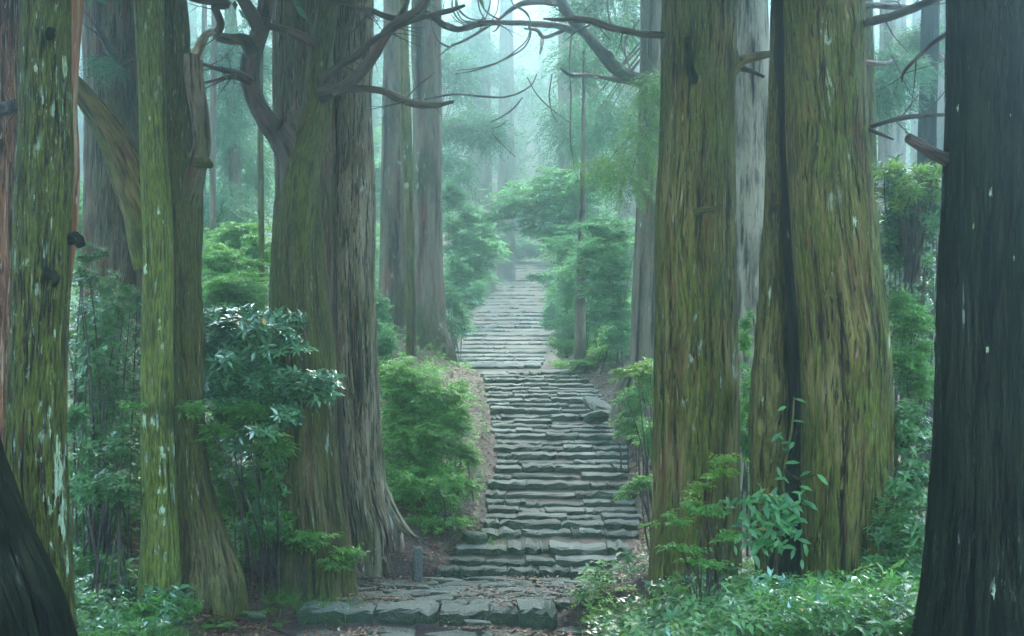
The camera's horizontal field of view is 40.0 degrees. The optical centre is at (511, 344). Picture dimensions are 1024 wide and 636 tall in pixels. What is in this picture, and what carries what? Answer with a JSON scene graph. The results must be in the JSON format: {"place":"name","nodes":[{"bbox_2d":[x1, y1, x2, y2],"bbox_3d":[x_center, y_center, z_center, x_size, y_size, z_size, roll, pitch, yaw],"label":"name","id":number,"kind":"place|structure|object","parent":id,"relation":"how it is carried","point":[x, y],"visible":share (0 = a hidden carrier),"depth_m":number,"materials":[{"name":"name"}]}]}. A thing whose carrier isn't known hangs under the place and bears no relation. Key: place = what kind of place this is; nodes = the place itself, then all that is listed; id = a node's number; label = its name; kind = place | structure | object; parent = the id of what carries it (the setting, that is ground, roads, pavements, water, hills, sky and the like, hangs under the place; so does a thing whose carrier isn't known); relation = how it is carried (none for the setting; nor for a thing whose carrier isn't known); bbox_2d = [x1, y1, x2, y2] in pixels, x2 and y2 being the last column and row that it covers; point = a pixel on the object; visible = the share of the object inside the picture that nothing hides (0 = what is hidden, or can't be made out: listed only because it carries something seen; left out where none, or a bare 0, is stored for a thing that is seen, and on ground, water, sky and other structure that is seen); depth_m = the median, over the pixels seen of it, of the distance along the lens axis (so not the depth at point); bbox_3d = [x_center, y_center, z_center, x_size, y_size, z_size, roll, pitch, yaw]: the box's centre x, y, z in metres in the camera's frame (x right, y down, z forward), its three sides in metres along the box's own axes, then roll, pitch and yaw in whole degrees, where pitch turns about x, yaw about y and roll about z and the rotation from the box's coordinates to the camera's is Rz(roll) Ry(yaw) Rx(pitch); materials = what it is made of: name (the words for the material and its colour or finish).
{"place":"outdoors","nodes":[
{"label":"outdoors","id":0,"kind":"place"},
{"bbox_2d":[67,0,934,635],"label":"forest floor","id":1,"kind":"structure","parent":0,"point":[549,356],"depth_m":28.12,"materials":[{"name":"grey stone"}]},
{"bbox_2d":[0,0,121,635],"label":"cedar tree","id":2,"kind":"object","parent":1,"relation":"on","point":[33,601],"visible":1,"depth_m":12.93,"materials":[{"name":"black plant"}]},
{"bbox_2d":[66,0,83,416],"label":"slender tree","id":3,"kind":"object","parent":1,"relation":"on","point":[77,12],"visible":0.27,"depth_m":17.15,"materials":[{"name":"red plant"}]},
{"bbox_2d":[78,43,83,251],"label":"cedar tree","id":4,"kind":"object","parent":1,"relation":"on","point":[81,138],"visible":0.03,"depth_m":87.03,"materials":[{"name":"wood"}]},
{"bbox_2d":[67,240,141,571],"bbox_3d":[-6.324,0.950,21.779,1.946,5.075,1.793,0,0,44],"label":"broadleaf shrub","id":5,"kind":"object","parent":1,"relation":"on","point":[103,394],"visible":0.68,"depth_m":21.52,"materials":[{"name":"green plant"}]},
{"bbox_2d":[67,404,141,613],"bbox_3d":[-5.821,2.304,19.919,1.235,3.010,2.441,0,0,0],"label":"broadleaf shrub","id":6,"kind":"object","parent":1,"relation":"on","point":[82,488],"visible":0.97,"depth_m":19.74,"materials":[{"name":"green plant"}]},
{"bbox_2d":[68,287,140,546],"bbox_3d":[-6.600,1.201,22.751,1.420,4.342,1.884,0,0,-38],"label":"broadleaf shrub","id":7,"kind":"object","parent":1,"relation":"on","point":[87,305],"visible":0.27,"depth_m":22.55,"materials":[{"name":"green plant"}]},
{"bbox_2d":[68,405,140,542],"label":"broadleaf shrub","id":8,"kind":"object","parent":1,"relation":"on","point":[134,457],"visible":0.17,"depth_m":23.08,"materials":[{"name":"green plant"}]},
{"bbox_2d":[69,0,142,519],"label":"cedar tree","id":9,"kind":"object","parent":1,"relation":"on","point":[107,28],"visible":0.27,"depth_m":24.03,"materials":[{"name":"brown plant"}]},
{"bbox_2d":[79,50,131,91],"bbox_3d":[-6.731,-4.485,23.034,0.929,0.727,1.112,0,0,0],"label":"cedar bough","id":10,"kind":"object","parent":9,"relation":"attached to","point":[111,63],"visible":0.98,"depth_m":23.03,"materials":[{"name":"green plant"}]},
{"bbox_2d":[73,573,196,635],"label":"undergrowth","id":11,"kind":"object","parent":1,"relation":"on","point":[147,591],"visible":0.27,"depth_m":19.27,"materials":[{"name":"green plant"}]},
{"bbox_2d":[0,0,306,448],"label":"cedar tree","id":12,"kind":"object","parent":1,"relation":"on","point":[9,15],"visible":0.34,"depth_m":19.25,"materials":[{"name":"red plant"}]},
{"bbox_2d":[133,0,181,605],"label":"cedar tree","id":13,"kind":"object","parent":1,"relation":"on","point":[159,562],"visible":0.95,"depth_m":20.01,"materials":[{"name":"green plant"}]},
{"bbox_2d":[122,619,213,635],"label":"grass tuft","id":14,"kind":"object","parent":1,"relation":"on","point":[160,632],"visible":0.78,"depth_m":18.08,"materials":[{"name":"green plant"}]},
{"bbox_2d":[187,0,221,178],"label":"cedar tree","id":15,"kind":"object","parent":1,"relation":"on","point":[200,24],"visible":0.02,"depth_m":75.99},
{"bbox_2d":[115,398,301,599],"bbox_3d":[-4.437,2.342,20.724,2.973,3.133,1.168,0,0,-31],"label":"broadleaf shrub","id":16,"kind":"object","parent":1,"relation":"on","point":[249,410],"visible":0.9,"depth_m":20.97,"materials":[{"name":"green plant"}]},
{"bbox_2d":[70,477,356,635],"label":"undergrowth","id":17,"kind":"object","parent":1,"relation":"on","point":[78,603],"visible":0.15,"depth_m":19.50,"materials":[{"name":"green plant"}]},
{"bbox_2d":[209,11,217,243],"bbox_3d":[-7.545,-11.114,36.117,6.504,23.437,7.276,0,0,17],"label":"cedar tree","id":18,"kind":"object","parent":1,"relation":"on","point":[212,171],"visible":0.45,"depth_m":35.93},
{"bbox_2d":[224,0,241,222],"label":"cedar tree","id":19,"kind":"object","parent":1,"relation":"on","point":[234,172],"visible":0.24,"depth_m":41.83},
{"bbox_2d":[190,0,274,249],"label":"cedar bough","id":20,"kind":"object","parent":19,"relation":"attached to","point":[229,210],"visible":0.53,"depth_m":40.14,"materials":[{"name":"green plant"}]},
{"bbox_2d":[205,414,266,561],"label":"broadleaf shrub","id":21,"kind":"object","parent":1,"relation":"on","point":[216,457],"visible":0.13,"depth_m":22.79,"materials":[{"name":"green plant"}]},
{"bbox_2d":[201,219,271,316],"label":"broadleaf shrub","id":22,"kind":"object","parent":1,"relation":"on","point":[231,262],"visible":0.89,"depth_m":29.41,"materials":[{"name":"green plant"}]},
{"bbox_2d":[206,135,274,247],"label":"maple shrub","id":23,"kind":"object","parent":1,"relation":"on","point":[256,215],"visible":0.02,"depth_m":51.70,"materials":[{"name":"green plant"}]},
{"bbox_2d":[4,0,485,630],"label":"cedar tree","id":24,"kind":"object","parent":1,"relation":"on","point":[44,238],"visible":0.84,"depth_m":16.13,"materials":[{"name":"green plant"}]},
{"bbox_2d":[217,454,294,596],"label":"broadleaf shrub","id":25,"kind":"object","parent":1,"relation":"on","point":[270,526],"visible":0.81,"depth_m":21.56,"materials":[{"name":"green plant"}]},
{"bbox_2d":[78,0,435,619],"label":"cedar tree","id":26,"kind":"object","parent":1,"relation":"on","point":[212,572],"visible":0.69,"depth_m":20.56,"materials":[{"name":"brown plant"}]},
{"bbox_2d":[257,0,264,400],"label":"cedar tree","id":27,"kind":"object","parent":1,"relation":"on","point":[260,170],"visible":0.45,"depth_m":29.94,"materials":[{"name":"plant"}]},
{"bbox_2d":[203,303,347,583],"bbox_3d":[-3.819,1.580,21.446,1.893,4.470,2.722,0,0,-45],"label":"broadleaf shrub","id":28,"kind":"object","parent":1,"relation":"on","point":[243,343],"visible":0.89,"depth_m":21.25,"materials":[{"name":"green plant"}]},
{"bbox_2d":[249,580,343,613],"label":"grass tuft","id":29,"kind":"object","parent":1,"relation":"on","point":[281,593],"visible":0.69,"depth_m":21.30,"materials":[{"name":"green plant"}]},
{"bbox_2d":[255,584,375,629],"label":"grass tuft","id":30,"kind":"object","parent":1,"relation":"on","point":[340,596],"visible":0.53,"depth_m":21.22,"materials":[{"name":"green plant"}]},
{"bbox_2d":[266,0,366,578],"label":"cedar tree","id":31,"kind":"object","parent":1,"relation":"on","point":[289,61],"visible":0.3,"depth_m":23.59,"materials":[{"name":"brown plant"}]},
{"bbox_2d":[266,508,370,602],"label":"broadleaf shrub","id":32,"kind":"object","parent":1,"relation":"on","point":[304,537],"visible":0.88,"depth_m":21.54,"materials":[{"name":"green plant"}]},
{"bbox_2d":[188,0,522,601],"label":"forked tree","id":33,"kind":"object","parent":1,"relation":"on","point":[298,281],"visible":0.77,"depth_m":21.84,"materials":[{"name":"brown plant"}]},
{"bbox_2d":[333,0,415,577],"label":"cedar tree","id":34,"kind":"object","parent":1,"relation":"on","point":[381,527],"visible":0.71,"depth_m":23.93,"materials":[{"name":"grey plant"}]},
{"bbox_2d":[373,127,381,285],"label":"cedar tree","id":35,"kind":"object","parent":1,"relation":"on","point":[377,167],"visible":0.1,"depth_m":59.59,"materials":[{"name":"grey plant"}]},
{"bbox_2d":[375,287,410,368],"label":"maple shrub","id":36,"kind":"object","parent":1,"relation":"on","point":[385,345],"visible":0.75,"depth_m":33.03,"materials":[{"name":"green plant"}]},
{"bbox_2d":[378,0,408,340],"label":"cedar tree","id":37,"kind":"object","parent":1,"relation":"on","point":[392,271],"visible":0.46,"depth_m":37.64,"materials":[{"name":"brown plant"}]},
{"bbox_2d":[397,0,416,357],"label":"slender tree","id":38,"kind":"object","parent":1,"relation":"on","point":[406,137],"visible":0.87,"depth_m":34.40,"materials":[{"name":"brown plant"}]},
{"bbox_2d":[74,340,748,635],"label":"leaf litter","id":39,"kind":"object","parent":1,"relation":"on","point":[248,626],"visible":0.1,"depth_m":22.37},
{"bbox_2d":[371,0,457,222],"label":"cedar tree","id":40,"kind":"object","parent":1,"relation":"on","point":[374,78],"visible":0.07,"depth_m":84.65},
{"bbox_2d":[412,547,422,580],"bbox_3d":[-1.572,3.845,23.397,0.165,0.950,0.166,2,1,-11],"label":"stone post","id":41,"kind":"object","parent":1,"relation":"on","point":[417,562],"visible":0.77,"depth_m":23.32,"materials":[{"name":"grey stone"}]},
{"bbox_2d":[378,352,482,483],"bbox_3d":[-1.732,1.762,27.116,2.322,3.242,3.258,0,0,-16],"label":"rounded bush","id":42,"kind":"object","parent":1,"relation":"on","point":[415,429],"visible":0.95,"depth_m":26.58,"materials":[{"name":"green plant"}]},
{"bbox_2d":[385,461,478,536],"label":"rounded bush","id":43,"kind":"object","parent":1,"relation":"on","point":[444,488],"visible":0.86,"depth_m":25.16,"materials":[{"name":"green plant"}]},
{"bbox_2d":[411,0,459,367],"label":"cedar tree","id":44,"kind":"object","parent":1,"relation":"on","point":[428,235],"visible":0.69,"depth_m":36.16,"materials":[{"name":"brown plant"}]},
{"bbox_2d":[409,42,524,212],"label":"cedar bough","id":45,"kind":"object","parent":44,"relation":"attached to","point":[483,131],"visible":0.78,"depth_m":48.93,"materials":[{"name":"green plant"}]},
{"bbox_2d":[296,626,583,635],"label":"stone path","id":46,"kind":"structure","parent":1,"relation":"on","point":[394,631],"depth_m":20.38,"materials":[{"name":"grey stone"}]},
{"bbox_2d":[297,576,598,635],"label":"stone landing","id":47,"kind":"object","parent":1,"relation":"on","point":[447,605],"visible":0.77,"depth_m":21.24,"materials":[{"name":"grey stone"}]},
{"bbox_2d":[446,379,489,501],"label":"broadleaf shrub","id":48,"kind":"object","parent":1,"relation":"on","point":[463,448],"visible":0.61,"depth_m":26.69,"materials":[{"name":"green plant"}]},
{"bbox_2d":[443,263,498,348],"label":"maple shrub","id":49,"kind":"object","parent":1,"relation":"on","point":[473,298],"visible":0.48,"depth_m":57.47,"materials":[{"name":"green plant"}]},
{"bbox_2d":[442,172,511,362],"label":"maple shrub","id":50,"kind":"object","parent":1,"relation":"on","point":[465,263],"visible":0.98,"depth_m":49.41,"materials":[{"name":"green plant"}]},
{"bbox_2d":[458,0,495,292],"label":"cedar tree","id":51,"kind":"object","parent":1,"relation":"on","point":[485,179],"visible":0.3,"depth_m":81.43,"materials":[{"name":"grey wood"}]},
{"bbox_2d":[441,2,557,188],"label":"cedar bough","id":52,"kind":"object","parent":51,"relation":"attached to","point":[474,48],"visible":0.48,"depth_m":81.14,"materials":[{"name":"green plant"}]},
{"bbox_2d":[78,0,911,215],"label":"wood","id":53,"kind":"object","parent":1,"relation":"on","point":[524,38],"visible":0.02,"depth_m":130.82,"materials":[{"name":"brown wood"}]},
{"bbox_2d":[443,207,556,261],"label":"maple shrub","id":54,"kind":"object","parent":1,"relation":"on","point":[525,247],"visible":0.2,"depth_m":98.48,"materials":[{"name":"green plant"}]},
{"bbox_2d":[68,309,934,506],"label":"undergrowth","id":55,"kind":"object","parent":1,"relation":"on","point":[430,346],"visible":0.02,"depth_m":33.88,"materials":[{"name":"green plant"}]},
{"bbox_2d":[455,264,552,368],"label":"stone stairway","id":56,"kind":"object","parent":1,"relation":"on","point":[486,359],"visible":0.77,"depth_m":61.23,"materials":[{"name":"grey stone"}]},
{"bbox_2d":[497,0,515,279],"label":"cedar tree","id":57,"kind":"object","parent":1,"relation":"on","point":[506,271],"visible":0.64,"depth_m":87.60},
{"bbox_2d":[410,350,649,544],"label":"undergrowth","id":58,"kind":"object","parent":1,"relation":"on","point":[469,367],"visible":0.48,"depth_m":30.55,"materials":[{"name":"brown plant"}]},
{"bbox_2d":[515,5,557,167],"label":"cedar tree","id":59,"kind":"object","parent":1,"relation":"on","point":[541,57],"visible":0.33,"depth_m":131.00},
{"bbox_2d":[437,369,642,579],"bbox_3d":[0.604,2.343,30.653,3.766,3.356,13.820,0,0,0],"label":"stone stairway","id":60,"kind":"object","parent":1,"relation":"on","point":[508,392],"visible":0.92,"depth_m":27.61,"materials":[{"name":"grey stone"}]},
{"bbox_2d":[583,410,610,423],"bbox_3d":[1.896,1.581,30.596,0.620,0.248,0.622,-21,-18,35],"label":"rock","id":61,"kind":"object","parent":60,"relation":"on","point":[597,417],"visible":0.88,"depth_m":30.39,"materials":[{"name":"stone"}]},
{"bbox_2d":[583,396,610,410],"bbox_3d":[1.912,1.376,31.595,0.548,0.212,0.816,6,18,-23],"label":"rock","id":62,"kind":"object","parent":60,"relation":"on","point":[592,403],"visible":0.81,"depth_m":31.44,"materials":[{"name":"stone"}]},
{"bbox_2d":[463,158,634,301],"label":"maple shrub","id":63,"kind":"object","parent":1,"relation":"on","point":[562,202],"visible":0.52,"depth_m":46.50,"materials":[{"name":"green plant"}]},
{"bbox_2d":[535,267,585,331],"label":"maple shrub","id":64,"kind":"object","parent":1,"relation":"on","point":[549,311],"visible":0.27,"depth_m":55.98,"materials":[{"name":"green plant"}]},
{"bbox_2d":[556,0,579,339],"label":"cedar tree","id":65,"kind":"object","parent":1,"relation":"on","point":[562,93],"visible":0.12,"depth_m":57.63,"materials":[{"name":"wood"}]},
{"bbox_2d":[499,0,639,222],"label":"cedar tree","id":66,"kind":"object","parent":1,"relation":"on","point":[527,118],"visible":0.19,"depth_m":85.32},
{"bbox_2d":[522,231,630,349],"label":"maple shrub","id":67,"kind":"object","parent":1,"relation":"on","point":[564,292],"visible":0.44,"depth_m":40.45,"materials":[{"name":"green plant"}]},
{"bbox_2d":[574,0,585,374],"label":"cedar tree","id":68,"kind":"object","parent":1,"relation":"on","point":[580,337],"visible":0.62,"depth_m":36.43,"materials":[{"name":"wood"}]},
{"bbox_2d":[530,0,639,181],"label":"cedar bough","id":69,"kind":"object","parent":68,"relation":"attached to","point":[596,119],"visible":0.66,"depth_m":38.91,"materials":[{"name":"green plant"}]},
{"bbox_2d":[521,0,639,289],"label":"cedar tree","id":70,"kind":"object","parent":1,"relation":"on","point":[632,208],"visible":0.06,"depth_m":72.10,"materials":[{"name":"plant"}]},
{"bbox_2d":[546,293,630,359],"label":"broadleaf shrub","id":71,"kind":"object","parent":1,"relation":"on","point":[566,349],"visible":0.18,"depth_m":41.97,"materials":[{"name":"green plant"}]},
{"bbox_2d":[547,325,630,371],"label":"broadleaf shrub","id":72,"kind":"object","parent":1,"relation":"on","point":[599,354],"visible":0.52,"depth_m":36.24,"materials":[{"name":"green plant"}]},
{"bbox_2d":[585,0,598,301],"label":"cedar tree","id":73,"kind":"object","parent":1,"relation":"on","point":[593,158],"visible":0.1,"depth_m":65.75,"materials":[{"name":"grey wood"}]},
{"bbox_2d":[558,211,635,373],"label":"maple shrub","id":74,"kind":"object","parent":1,"relation":"on","point":[601,269],"visible":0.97,"depth_m":34.85,"materials":[{"name":"green plant"}]},
{"bbox_2d":[424,0,770,444],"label":"cedar tree","id":75,"kind":"object","parent":1,"relation":"on","point":[642,314],"visible":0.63,"depth_m":30.20,"materials":[{"name":"brown plant"}]},
{"bbox_2d":[558,51,660,228],"bbox_3d":[2.326,-4.154,29.160,2.778,3.687,2.636,0,0,0],"label":"cedar bough","id":76,"kind":"object","parent":75,"relation":"attached to","point":[596,173],"visible":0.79,"depth_m":28.95,"materials":[{"name":"green plant"}]},
{"bbox_2d":[601,474,652,552],"bbox_3d":[1.881,2.796,22.208,0.990,1.520,0.631,0,0,31],"label":"maple sapling","id":77,"kind":"object","parent":1,"relation":"on","point":[640,483],"visible":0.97,"depth_m":22.04,"materials":[{"name":"green plant"}]},
{"bbox_2d":[605,357,653,472],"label":"broadleaf shrub","id":78,"kind":"object","parent":1,"relation":"on","point":[632,393],"visible":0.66,"depth_m":28.19,"materials":[{"name":"green plant"}]},
{"bbox_2d":[608,358,653,506],"bbox_3d":[2.204,1.874,23.895,1.067,3.289,0.776,0,0,-18],"label":"maple sapling","id":79,"kind":"object","parent":1,"relation":"on","point":[640,370],"visible":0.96,"depth_m":23.88,"materials":[{"name":"green plant"}]},
{"bbox_2d":[624,425,652,499],"bbox_3d":[2.506,2.276,26.969,0.741,1.480,0.531,0,0,-7],"label":"maple sapling","id":80,"kind":"object","parent":1,"relation":"on","point":[647,434],"visible":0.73,"depth_m":26.96,"materials":[{"name":"green plant"}]},
{"bbox_2d":[543,0,769,606],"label":"cedar tree","id":81,"kind":"object","parent":1,"relation":"on","point":[696,411],"visible":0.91,"depth_m":19.71,"materials":[{"name":"green plant"}]},
{"bbox_2d":[638,502,745,630],"bbox_3d":[2.173,2.697,17.146,1.182,1.578,0.970,0,0,27],"label":"leafy sapling","id":82,"kind":"object","parent":1,"relation":"on","point":[711,510],"visible":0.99,"depth_m":16.98,"materials":[{"name":"green plant"}]},
{"bbox_2d":[679,453,750,596],"bbox_3d":[2.468,2.405,17.441,1.093,2.121,0.599,0,0,-20],"label":"leafy sapling","id":83,"kind":"object","parent":1,"relation":"on","point":[718,460],"visible":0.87,"depth_m":17.50,"materials":[{"name":"green plant"}]},
{"bbox_2d":[565,538,922,635],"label":"undergrowth","id":84,"kind":"object","parent":1,"relation":"on","point":[712,610],"visible":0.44,"depth_m":14.77,"materials":[{"name":"green plant"}]},
{"bbox_2d":[738,309,754,561],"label":"broadleaf shrub","id":85,"kind":"object","parent":1,"relation":"on","point":[745,341],"visible":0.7,"depth_m":21.75,"materials":[{"name":"green plant"}]},
{"bbox_2d":[735,0,769,490],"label":"cedar tree","id":86,"kind":"object","parent":1,"relation":"on","point":[751,96],"visible":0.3,"depth_m":25.69,"materials":[{"name":"grey plant"}]},
{"bbox_2d":[718,397,827,585],"bbox_3d":[3.273,1.940,17.816,1.527,2.536,0.537,0,0,0],"label":"leafy sapling","id":87,"kind":"object","parent":1,"relation":"on","point":[781,520],"visible":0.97,"depth_m":17.81,"materials":[{"name":"green plant"}]},
{"bbox_2d":[747,0,945,595],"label":"cedar tree","id":88,"kind":"object","parent":1,"relation":"on","point":[822,346],"visible":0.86,"depth_m":18.09,"materials":[{"name":"green plant"}]},
{"bbox_2d":[712,0,1023,635],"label":"cedar tree","id":89,"kind":"object","parent":1,"relation":"on","point":[972,577],"visible":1,"depth_m":12.55,"materials":[{"name":"brown plant"}]},
{"bbox_2d":[865,0,878,217],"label":"cedar tree","id":90,"kind":"object","parent":1,"relation":"on","point":[870,55],"visible":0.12,"depth_m":23.91,"materials":[{"name":"grey plant"}]},
{"bbox_2d":[878,0,892,240],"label":"cedar tree","id":91,"kind":"object","parent":1,"relation":"on","point":[885,147],"visible":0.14,"depth_m":41.83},
{"bbox_2d":[856,398,932,599],"bbox_3d":[5.017,2.102,18.047,1.195,2.824,2.102,0,0,24],"label":"broadleaf shrub","id":92,"kind":"object","parent":1,"relation":"on","point":[900,534],"visible":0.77,"depth_m":17.99,"materials":[{"name":"green plant"}]},
{"bbox_2d":[873,0,920,180],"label":"cedar tree","id":93,"kind":"object","parent":1,"relation":"on","point":[915,16],"visible":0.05,"depth_m":72.42,"materials":[{"name":"grey plant"}]},
{"bbox_2d":[893,0,906,279],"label":"cedar tree","id":94,"kind":"object","parent":1,"relation":"on","point":[899,145],"visible":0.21,"depth_m":57.75,"materials":[{"name":"grey wood"}]},
{"bbox_2d":[872,153,941,515],"bbox_3d":[5.833,0.350,20.452,1.472,6.264,1.729,0,0,-22],"label":"laurel bush","id":95,"kind":"object","parent":1,"relation":"on","point":[890,254],"visible":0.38,"depth_m":20.36,"materials":[{"name":"green plant"}]},
{"bbox_2d":[873,160,941,283],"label":"laurel bush","id":96,"kind":"object","parent":1,"relation":"on","point":[912,271],"visible":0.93,"depth_m":20.03,"materials":[{"name":"green plant"}]},
{"bbox_2d":[887,288,935,519],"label":"bush","id":97,"kind":"object","parent":1,"relation":"on","point":[918,381],"visible":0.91,"depth_m":19.37,"materials":[{"name":"green plant"}]},
{"bbox_2d":[913,2,939,462],"bbox_3d":[8.201,-9.994,26.885,5.897,25.946,6.076,0,0,0],"label":"cedar tree","id":98,"kind":"object","parent":1,"relation":"on","point":[929,33],"visible":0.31,"depth_m":26.85,"materials":[{"name":"grey plant"}]},
{"bbox_2d":[875,5,945,144],"bbox_3d":[7.499,-5.259,26.565,1.941,3.106,5.166,0,0,30],"label":"cedar bough","id":99,"kind":"object","parent":98,"relation":"attached to","point":[884,100],"visible":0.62,"depth_m":25.75,"materials":[{"name":"green plant"}]},
{"bbox_2d":[934,0,945,280],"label":"cedar tree","id":100,"kind":"object","parent":1,"relation":"on","point":[940,120],"visible":0.04,"depth_m":45.77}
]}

